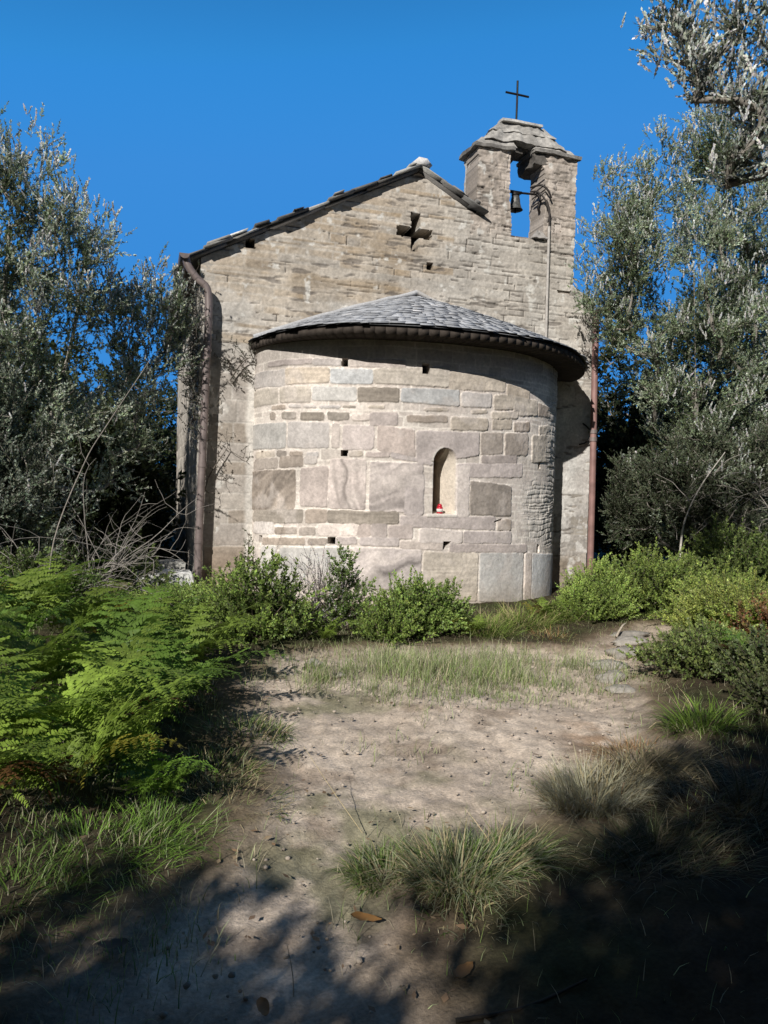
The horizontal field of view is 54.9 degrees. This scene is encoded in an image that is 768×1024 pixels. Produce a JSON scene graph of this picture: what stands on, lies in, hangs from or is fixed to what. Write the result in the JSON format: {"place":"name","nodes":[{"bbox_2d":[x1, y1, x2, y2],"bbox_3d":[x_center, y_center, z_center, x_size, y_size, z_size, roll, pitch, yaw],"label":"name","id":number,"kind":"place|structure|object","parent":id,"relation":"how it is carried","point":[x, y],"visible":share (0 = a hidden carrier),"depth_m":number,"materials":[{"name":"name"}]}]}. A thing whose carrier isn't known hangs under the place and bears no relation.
{"place":"outdoors","nodes":[
{"label":"outdoors","id":0,"kind":"place"},
{"bbox_2d":[0,470,767,1023],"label":"ground","id":1,"kind":"structure","parent":0,"point":[592,918],"depth_m":2.74,"materials":[{"name":"soil"}]},
{"bbox_2d":[0,559,51,715],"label":"fern","id":2,"kind":"object","parent":1,"relation":"on","point":[6,680],"visible":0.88,"depth_m":3.49,"materials":[{"name":"green plant"}]},
{"bbox_2d":[0,364,100,572],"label":"silvery shrub","id":3,"kind":"object","parent":1,"relation":"on","point":[17,501],"visible":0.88,"depth_m":7.72,"materials":[{"name":"green plant"}]},
{"bbox_2d":[0,558,102,627],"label":"fern","id":4,"kind":"object","parent":1,"relation":"on","point":[63,586],"visible":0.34,"depth_m":6.34,"materials":[{"name":"green plant"}]},
{"bbox_2d":[0,572,108,674],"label":"fern","id":5,"kind":"object","parent":1,"relation":"on","point":[5,597],"visible":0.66,"depth_m":4.70,"materials":[{"name":"green plant"}]},
{"bbox_2d":[0,718,109,814],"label":"fern","id":6,"kind":"object","parent":1,"relation":"on","point":[20,751],"visible":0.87,"depth_m":2.85,"materials":[{"name":"green plant"}]},
{"bbox_2d":[0,553,113,651],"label":"fern","id":7,"kind":"object","parent":1,"relation":"on","point":[31,594],"visible":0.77,"depth_m":5.53,"materials":[{"name":"green plant"}]},
{"bbox_2d":[0,538,119,604],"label":"green shrub","id":8,"kind":"object","parent":1,"relation":"on","point":[28,562],"visible":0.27,"depth_m":7.25,"materials":[{"name":"green plant"}]},
{"bbox_2d":[0,829,128,966],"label":"grass tussock","id":9,"kind":"object","parent":1,"relation":"on","point":[49,873],"depth_m":2.55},
{"bbox_2d":[0,308,140,553],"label":"evergreen tree","id":10,"kind":"object","parent":1,"relation":"on","point":[52,344],"visible":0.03,"depth_m":13.50,"materials":[{"name":"green plant"}]},
{"bbox_2d":[0,578,142,645],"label":"fern","id":11,"kind":"object","parent":1,"relation":"on","point":[76,609],"visible":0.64,"depth_m":5.71,"materials":[{"name":"green plant"}]},
{"bbox_2d":[0,595,145,704],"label":"fern","id":12,"kind":"object","parent":1,"relation":"on","point":[52,665],"visible":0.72,"depth_m":4.20,"materials":[{"name":"green plant"}]},
{"bbox_2d":[8,377,185,571],"bbox_3d":[-4.834,-0.508,12.159,3.137,3.446,3.264,1,2,-18],"label":"evergreen tree","id":13,"kind":"object","parent":1,"relation":"on","point":[121,503],"visible":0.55,"depth_m":11.57,"materials":[{"name":"green plant"}]},
{"bbox_2d":[46,360,149,619],"bbox_3d":[-2.653,-0.215,6.886,0.883,2.472,0.052,1,2,-23],"label":"dead branch","id":14,"kind":"object","parent":1,"relation":"on","point":[82,468],"visible":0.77,"depth_m":6.83,"materials":[{"name":"wood"}]},
{"bbox_2d":[6,684,195,784],"bbox_3d":[-1.280,1.043,3.572,0.965,0.480,0.834,2,2,13],"label":"fern","id":15,"kind":"object","parent":1,"relation":"on","point":[135,722],"visible":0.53,"depth_m":3.51,"materials":[{"name":"green plant"}]},
{"bbox_2d":[1,793,201,896],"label":"grass tussock","id":16,"kind":"object","parent":1,"relation":"on","point":[106,826],"depth_m":2.87,"materials":[{"name":"plant"}]},
{"bbox_2d":[0,101,208,518],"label":"silvery tree","id":17,"kind":"object","parent":1,"relation":"on","point":[42,282],"visible":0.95,"depth_m":8.32,"materials":[{"name":"green plant"}]},
{"bbox_2d":[0,676,214,802],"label":"fern","id":18,"kind":"object","parent":1,"relation":"on","point":[75,733],"visible":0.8,"depth_m":3.22,"materials":[{"name":"green plant"}]},
{"bbox_2d":[0,635,215,759],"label":"fern","id":19,"kind":"object","parent":1,"relation":"on","point":[40,711],"visible":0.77,"depth_m":3.54,"materials":[{"name":"green plant"}]},
{"bbox_2d":[0,582,215,681],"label":"fern","id":20,"kind":"object","parent":1,"relation":"on","point":[115,631],"visible":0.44,"depth_m":5.09,"materials":[{"name":"green plant"}]},
{"bbox_2d":[10,612,206,741],"bbox_3d":[-1.504,0.906,3.918,1.116,0.629,0.978,2,2,20],"label":"fern","id":21,"kind":"object","parent":1,"relation":"on","point":[106,691],"visible":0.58,"depth_m":3.97,"materials":[{"name":"green plant"}]},
{"bbox_2d":[0,433,216,619],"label":"bare bush","id":22,"kind":"object","parent":1,"relation":"on","point":[123,560],"visible":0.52,"depth_m":7.48,"materials":[{"name":"grey plant"}]},
{"bbox_2d":[35,609,183,641],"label":"fern","id":23,"kind":"object","parent":1,"relation":"on","point":[99,631],"visible":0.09,"depth_m":6.07,"materials":[{"name":"green plant"}]},
{"bbox_2d":[96,938,128,947],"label":"fallen leaf","id":24,"kind":"object","parent":1,"relation":"on","point":[116,942],"visible":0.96,"depth_m":2.29,"materials":[{"name":"brown plant"}]},
{"bbox_2d":[91,582,135,605],"bbox_3d":[-3.058,1.022,8.386,0.640,0.452,0.432,1,2,-18],"label":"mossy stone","id":25,"kind":"object","parent":1,"relation":"on","point":[122,589],"visible":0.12,"depth_m":8.27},
{"bbox_2d":[54,340,177,541],"bbox_3d":[-6.532,-1.694,18.284,4.785,5.552,4.734,1,2,-18],"label":"evergreen tree","id":26,"kind":"object","parent":1,"relation":"on","point":[169,444],"visible":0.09,"depth_m":17.82,"materials":[{"name":"green plant"}]},
{"bbox_2d":[79,586,161,623],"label":"fern","id":27,"kind":"object","parent":1,"relation":"on","point":[122,609],"visible":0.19,"depth_m":6.89,"materials":[{"name":"green plant"}]},
{"bbox_2d":[67,523,175,592],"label":"green shrub","id":28,"kind":"object","parent":1,"relation":"on","point":[148,569],"visible":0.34,"depth_m":8.94,"materials":[{"name":"green plant"}]},
{"bbox_2d":[77,737,217,811],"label":"fern","id":29,"kind":"object","parent":1,"relation":"on","point":[148,769],"visible":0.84,"depth_m":3.30,"materials":[{"name":"green plant"}]},
{"bbox_2d":[59,789,241,874],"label":"grass tussock","id":30,"kind":"object","parent":1,"relation":"on","point":[167,821],"depth_m":3.10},
{"bbox_2d":[60,637,242,735],"bbox_3d":[-1.367,1.043,4.265,1.207,0.474,0.802,3,2,35],"label":"fern","id":31,"kind":"object","parent":1,"relation":"on","point":[165,664],"visible":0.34,"depth_m":4.31,"materials":[{"name":"green plant"}]},
{"bbox_2d":[135,569,193,591],"bbox_3d":[-2.784,0.974,9.338,0.724,0.485,0.560,1,2,-18],"label":"stone step","id":32,"kind":"object","parent":1,"relation":"on","point":[182,575],"visible":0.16,"depth_m":9.14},
{"bbox_2d":[101,822,227,885],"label":"grass tussock","id":33,"kind":"object","parent":1,"relation":"on","point":[167,848],"depth_m":2.92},
{"bbox_2d":[148,559,185,569],"bbox_3d":[-2.931,0.916,9.859,0.545,0.553,0.475,1,2,-18],"label":"stone step","id":34,"kind":"object","parent":1,"relation":"on","point":[174,564],"visible":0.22,"depth_m":9.69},
{"bbox_2d":[111,578,241,637],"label":"fern","id":35,"kind":"object","parent":1,"relation":"on","point":[181,594],"visible":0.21,"depth_m":7.32,"materials":[{"name":"green plant"}]},
{"bbox_2d":[136,575,235,606],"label":"green shrub","id":36,"kind":"object","parent":1,"relation":"on","point":[190,586],"visible":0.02,"depth_m":8.41,"materials":[{"name":"green plant"}]},
{"bbox_2d":[108,588,276,679],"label":"fern","id":37,"kind":"object","parent":1,"relation":"on","point":[183,620],"visible":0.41,"depth_m":5.41,"materials":[{"name":"green plant"}]},
{"bbox_2d":[124,602,281,662],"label":"fern","id":38,"kind":"object","parent":1,"relation":"on","point":[226,634],"visible":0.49,"depth_m":5.98,"materials":[{"name":"green plant"}]},
{"bbox_2d":[139,736,277,803],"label":"grass tussock","id":39,"kind":"object","parent":1,"relation":"on","point":[230,761],"depth_m":3.84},
{"bbox_2d":[125,621,298,713],"bbox_3d":[-1.141,1.022,4.811,1.123,0.526,0.958,1,2,-18],"label":"fern","id":40,"kind":"object","parent":1,"relation":"on","point":[185,659],"visible":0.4,"depth_m":4.81,"materials":[{"name":"green plant"}]},
{"bbox_2d":[171,772,297,834],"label":"grass tussock","id":41,"kind":"object","parent":1,"relation":"on","point":[244,796],"depth_m":3.47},
{"bbox_2d":[183,706,301,749],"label":"grass tussock","id":42,"kind":"object","parent":1,"relation":"on","point":[258,723],"depth_m":4.42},
{"bbox_2d":[185,545,334,649],"bbox_3d":[-1.230,0.800,7.096,1.469,0.947,1.206,1,2,-18],"label":"green shrub","id":43,"kind":"object","parent":1,"relation":"on","point":[268,592],"visible":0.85,"depth_m":6.96,"materials":[{"name":"green plant"}]},
{"bbox_2d":[256,996,268,1015],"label":"fallen leaf","id":44,"kind":"object","parent":1,"relation":"on","point":[262,1003],"visible":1,"depth_m":2.07,"materials":[{"name":"brown plant"}]},
{"bbox_2d":[287,945,293,996],"bbox_3d":[-0.273,1.342,2.161,0.025,0.151,0.005,2,2,6],"label":"stick","id":45,"kind":"object","parent":1,"relation":"on","point":[292,973],"visible":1,"depth_m":2.16,"materials":[{"name":"wood"}]},
{"bbox_2d":[304,657,322,667],"bbox_3d":[-0.578,1.247,6.082,0.162,0.093,0.107,2,2,7],"label":"stone","id":46,"kind":"object","parent":1,"relation":"on","point":[313,659],"visible":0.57,"depth_m":6.06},
{"bbox_2d":[278,543,367,626],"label":"dry shrub","id":47,"kind":"object","parent":1,"relation":"on","point":[319,584],"visible":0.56,"depth_m":7.70,"materials":[{"name":"grey plant"}]},
{"bbox_2d":[294,613,359,642],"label":"fern","id":48,"kind":"object","parent":1,"relation":"on","point":[331,632],"visible":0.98,"depth_m":6.99,"materials":[{"name":"green plant"}]},
{"bbox_2d":[304,747,362,832],"bbox_3d":[-0.231,1.236,3.303,0.362,0.293,0.004,3,2,38],"label":"stick","id":49,"kind":"object","parent":1,"relation":"on","point":[336,796],"visible":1,"depth_m":3.28,"materials":[{"name":"wood"}]},
{"bbox_2d":[333,672,347,678],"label":"stone","id":50,"kind":"object","parent":1,"relation":"on","point":[340,675],"visible":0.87,"depth_m":5.77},
{"bbox_2d":[316,539,377,631],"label":"leafy shoot","id":51,"kind":"object","parent":1,"relation":"on","point":[344,608],"visible":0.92,"depth_m":7.61,"materials":[{"name":"green plant"}]},
{"bbox_2d":[350,911,381,921],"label":"fallen leaf","id":52,"kind":"object","parent":1,"relation":"on","point":[358,915],"visible":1,"depth_m":2.52,"materials":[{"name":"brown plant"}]},
{"bbox_2d":[163,80,602,605],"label":"stone chapel","id":53,"kind":"structure","parent":1,"relation":"on","point":[423,346],"depth_m":9.89,"materials":[{"name":"stone"}]},
{"bbox_2d":[175,257,212,449],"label":"creeper","id":54,"kind":"object","parent":53,"relation":"attached to","point":[193,338],"visible":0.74,"depth_m":9.67,"materials":[{"name":"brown plant"}]},
{"bbox_2d":[193,428,246,512],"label":"creeper","id":55,"kind":"object","parent":53,"relation":"attached to","point":[207,479],"visible":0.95,"depth_m":9.81,"materials":[{"name":"grey plant"}]},
{"bbox_2d":[214,335,256,391],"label":"creeper","id":56,"kind":"object","parent":53,"relation":"attached to","point":[245,368],"visible":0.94,"depth_m":9.86,"materials":[{"name":"grey plant"}]},
{"bbox_2d":[237,530,252,590],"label":"creeper","id":57,"kind":"object","parent":53,"relation":"attached to","point":[248,542],"visible":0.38,"depth_m":9.96,"materials":[{"name":"grey plant"}]},
{"bbox_2d":[436,504,442,513],"bbox_3d":[0.711,-0.042,9.427,0.082,0.126,0.082,1,2,-18],"label":"grave candle","id":58,"kind":"object","parent":53,"relation":"on","point":[439,509],"visible":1,"depth_m":9.40,"materials":[{"name":"red plastic"}]},
{"bbox_2d":[510,190,541,213],"bbox_3d":[2.103,-4.770,11.389,0.648,0.355,0.234,1,2,-10],"label":"bronze bell","id":59,"kind":"object","parent":53,"relation":"hanging from","point":[515,205],"visible":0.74,"depth_m":11.35,"materials":[{"name":"metal"}]},
{"bbox_2d":[0,602,767,1023],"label":"short grass","id":60,"kind":"structure","parent":1,"relation":"on","point":[484,672],"depth_m":5.41,"materials":[{"name":"plant"}]},
{"bbox_2d":[95,633,673,1019],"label":"pebbles","id":61,"kind":"object","parent":1,"relation":"on","point":[186,986],"visible":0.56,"depth_m":4.08,"materials":[{"name":"stone"}]},
{"bbox_2d":[16,618,760,1023],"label":"leaf litter","id":62,"kind":"object","parent":1,"relation":"on","point":[444,996],"visible":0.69,"depth_m":2.65,"materials":[{"name":"brown plant"}]},
{"bbox_2d":[324,830,458,902],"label":"grass tussock","id":63,"kind":"object","parent":1,"relation":"on","point":[365,860],"depth_m":2.92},
{"bbox_2d":[348,588,435,647],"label":"green shrub","id":64,"kind":"object","parent":1,"relation":"on","point":[402,628],"visible":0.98,"depth_m":7.10,"materials":[{"name":"green plant"}]},
{"bbox_2d":[364,565,479,637],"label":"green shrub","id":65,"kind":"object","parent":1,"relation":"on","point":[434,613],"visible":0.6,"depth_m":7.51,"materials":[{"name":"green plant"}]},
{"bbox_2d":[364,810,547,935],"bbox_3d":[0.279,1.323,2.799,0.745,0.268,0.764,1,2,-18],"label":"grass tussock","id":66,"kind":"object","parent":1,"relation":"on","point":[421,868],"depth_m":2.78,"materials":[{"name":"plant"}]},
{"bbox_2d":[453,961,472,977],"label":"fallen leaf","id":67,"kind":"object","parent":1,"relation":"on","point":[462,970],"visible":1,"depth_m":2.25,"materials":[{"name":"brown plant"}]},
{"bbox_2d":[404,866,524,947],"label":"grass tussock","id":68,"kind":"object","parent":1,"relation":"on","point":[485,906],"depth_m":2.56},
{"bbox_2d":[452,609,493,634],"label":"fern","id":69,"kind":"object","parent":1,"relation":"on","point":[471,628],"visible":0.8,"depth_m":7.64,"materials":[{"name":"green plant"}]},
{"bbox_2d":[434,604,535,640],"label":"grass tussock","id":70,"kind":"object","parent":1,"relation":"on","point":[492,632],"depth_m":7.78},
{"bbox_2d":[432,804,581,897],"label":"grass tussock","id":71,"kind":"object","parent":1,"relation":"on","point":[536,851],"depth_m":2.94,"materials":[{"name":"plant"}]},
{"bbox_2d":[455,978,587,1023],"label":"stick","id":72,"kind":"object","parent":1,"relation":"on","point":[477,1017],"visible":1,"depth_m":2.07,"materials":[{"name":"wood"}]},
{"bbox_2d":[481,601,563,633],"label":"grass tussock","id":73,"kind":"object","parent":1,"relation":"on","point":[531,619],"depth_m":8.23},
{"bbox_2d":[523,596,566,616],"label":"fern","id":74,"kind":"object","parent":1,"relation":"on","point":[538,606],"visible":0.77,"depth_m":8.45,"materials":[{"name":"green plant"}]},
{"bbox_2d":[522,625,579,642],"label":"grass tussock","id":75,"kind":"object","parent":1,"relation":"on","point":[537,632],"depth_m":7.73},
{"bbox_2d":[510,591,595,627],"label":"grass tussock","id":76,"kind":"object","parent":1,"relation":"on","point":[568,620],"depth_m":8.54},
{"bbox_2d":[513,744,670,830],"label":"grass tussock","id":77,"kind":"object","parent":1,"relation":"on","point":[555,791],"depth_m":3.53,"materials":[{"name":"plant"}]},
{"bbox_2d":[552,553,649,621],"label":"heath bush","id":78,"kind":"object","parent":1,"relation":"on","point":[602,593],"visible":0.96,"depth_m":8.64,"materials":[{"name":"green plant"}]},
{"bbox_2d":[587,659,628,670],"bbox_3d":[1.967,1.345,6.466,0.390,0.115,0.215,1,2,-18],"label":"stone","id":79,"kind":"object","parent":1,"relation":"on","point":[613,664],"visible":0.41,"depth_m":6.41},
{"bbox_2d":[595,670,626,683],"bbox_3d":[1.849,1.355,6.037,0.284,0.135,0.183,0,2,-33],"label":"stone","id":80,"kind":"object","parent":1,"relation":"on","point":[610,673],"visible":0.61,"depth_m":5.97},
{"bbox_2d":[604,684,635,693],"bbox_3d":[1.818,1.364,5.638,0.263,0.093,0.173,1,2,-18],"label":"stone","id":81,"kind":"object","parent":1,"relation":"on","point":[619,690],"visible":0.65,"depth_m":5.59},
{"bbox_2d":[615,623,625,636],"bbox_3d":[2.472,1.232,7.706,0.187,0.137,0.034,0,2,-40],"label":"stick","id":82,"kind":"object","parent":1,"relation":"on","point":[619,630],"visible":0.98,"depth_m":7.67,"materials":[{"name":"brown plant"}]},
{"bbox_2d":[604,646,637,659],"bbox_3d":[2.240,1.318,6.890,0.366,0.137,0.230,1,2,-18],"label":"stone","id":83,"kind":"object","parent":1,"relation":"on","point":[625,649],"visible":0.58,"depth_m":6.82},
{"bbox_2d":[578,733,669,765],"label":"grass tussock","id":84,"kind":"object","parent":1,"relation":"on","point":[626,742],"depth_m":4.26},
{"bbox_2d":[610,636,648,646],"bbox_3d":[2.460,1.298,7.387,0.388,0.110,0.260,1,2,-18],"label":"stone","id":85,"kind":"object","parent":1,"relation":"on","point":[619,641],"visible":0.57,"depth_m":7.31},
{"bbox_2d":[609,631,649,637],"bbox_3d":[2.611,1.310,7.854,0.521,0.105,0.215,1,2,-18],"label":"stone","id":86,"kind":"object","parent":1,"relation":"on","point":[641,634],"visible":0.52,"depth_m":7.79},
{"bbox_2d":[538,787,767,911],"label":"grass tussock","id":87,"kind":"object","parent":1,"relation":"on","point":[657,838],"depth_m":2.88,"materials":[{"name":"plant"}]},
{"bbox_2d":[586,290,723,567],"bbox_3d":[4.884,-1.630,14.987,4.168,5.934,4.573,1,2,-18],"label":"evergreen tree","id":88,"kind":"object","parent":1,"relation":"on","point":[619,434],"visible":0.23,"depth_m":14.30,"materials":[{"name":"green plant"}]},
{"bbox_2d":[566,719,744,806],"bbox_3d":[1.351,1.250,3.751,1.002,0.346,1.002,1,2,-18],"label":"grass tussock","id":89,"kind":"object","parent":1,"relation":"on","point":[663,759],"depth_m":3.73,"materials":[{"name":"plant"}]},
{"bbox_2d":[595,537,730,620],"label":"heath bush","id":90,"kind":"object","parent":1,"relation":"on","point":[652,576],"visible":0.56,"depth_m":9.00,"materials":[{"name":"green plant"}]},
{"bbox_2d":[564,67,767,555],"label":"silvery tree","id":91,"kind":"object","parent":1,"relation":"on","point":[743,284],"visible":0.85,"depth_m":10.74,"materials":[{"name":"green plant"}]},
{"bbox_2d":[596,403,767,571],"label":"silvery shrub","id":92,"kind":"object","parent":1,"relation":"on","point":[619,501],"visible":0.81,"depth_m":10.64,"materials":[{"name":"green plant"}]},
{"bbox_2d":[616,613,760,679],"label":"dark shrub","id":93,"kind":"object","parent":1,"relation":"on","point":[697,648],"visible":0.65,"depth_m":5.83,"materials":[{"name":"green plant"}]},
{"bbox_2d":[611,277,767,556],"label":"evergreen tree","id":94,"kind":"object","parent":1,"relation":"on","point":[721,368],"visible":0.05,"depth_m":15.16,"materials":[{"name":"green plant"}]},
{"bbox_2d":[612,727,767,853],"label":"grass tussock","id":95,"kind":"object","parent":1,"relation":"on","point":[737,789],"depth_m":3.25,"materials":[{"name":"plant"}]},
{"bbox_2d":[620,0,767,214],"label":"silvery tree","id":96,"kind":"object","parent":1,"relation":"on","point":[749,108],"visible":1,"depth_m":4.97,"materials":[{"name":"green plant"}]},
{"bbox_2d":[640,684,761,742],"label":"grass tussock","id":97,"kind":"object","parent":1,"relation":"on","point":[683,719],"depth_m":4.43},
{"bbox_2d":[644,555,767,620],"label":"heath bush","id":98,"kind":"object","parent":1,"relation":"on","point":[682,587],"visible":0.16,"depth_m":8.36,"materials":[{"name":"green plant"}]},
{"bbox_2d":[653,449,758,559],"bbox_3d":[4.304,0.199,9.847,1.279,2.093,1.006,2,2,12],"label":"bare sapling","id":99,"kind":"object","parent":1,"relation":"on","point":[681,537],"visible":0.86,"depth_m":9.93,"materials":[{"name":"grey plant"}]},
{"bbox_2d":[649,566,767,634],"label":"heath bush","id":100,"kind":"object","parent":1,"relation":"on","point":[719,599],"visible":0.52,"depth_m":7.07,"materials":[{"name":"green plant"}]},
{"bbox_2d":[666,470,767,543],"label":"shrub","id":101,"kind":"object","parent":1,"relation":"on","point":[759,494],"visible":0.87,"depth_m":9.75,"materials":[{"name":"grey plant"}]},
{"bbox_2d":[666,512,767,589],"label":"heath bush","id":102,"kind":"object","parent":1,"relation":"on","point":[721,554],"visible":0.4,"depth_m":9.45,"materials":[{"name":"green plant"}]},
{"bbox_2d":[681,616,767,641],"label":"fern","id":103,"kind":"object","parent":1,"relation":"on","point":[747,632],"visible":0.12,"depth_m":6.45,"materials":[{"name":"green plant"}]},
{"bbox_2d":[697,620,761,662],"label":"fern","id":104,"kind":"object","parent":1,"relation":"on","point":[728,639],"visible":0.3,"depth_m":5.79,"materials":[{"name":"green plant"}]},
{"bbox_2d":[693,605,767,632],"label":"fern","id":105,"kind":"object","parent":1,"relation":"on","point":[751,621],"visible":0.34,"depth_m":6.77,"materials":[{"name":"green plant"}]},
{"bbox_2d":[703,623,767,689],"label":"dark shrub","id":106,"kind":"object","parent":1,"relation":"on","point":[757,656],"visible":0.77,"depth_m":5.26,"materials":[{"name":"green plant"}]},
{"bbox_2d":[703,279,767,407],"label":"evergreen tree","id":107,"kind":"object","parent":1,"relation":"on","point":[740,356],"visible":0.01,"depth_m":17.55,"materials":[{"name":"green plant"}]},
{"bbox_2d":[723,590,767,643],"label":"reddish shrub","id":108,"kind":"object","parent":1,"relation":"on","point":[764,610],"visible":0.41,"depth_m":6.61,"materials":[{"name":"brown plant"}]},
{"bbox_2d":[727,650,767,716],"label":"dark shrub","id":109,"kind":"object","parent":1,"relation":"on","point":[757,692],"visible":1,"depth_m":4.62,"materials":[{"name":"green plant"}]},
{"bbox_2d":[0,0,767,464],"label":"sky","id":110,"kind":"structure","parent":0,"point":[205,121],"materials":[{"name":"blue"}]}
]}

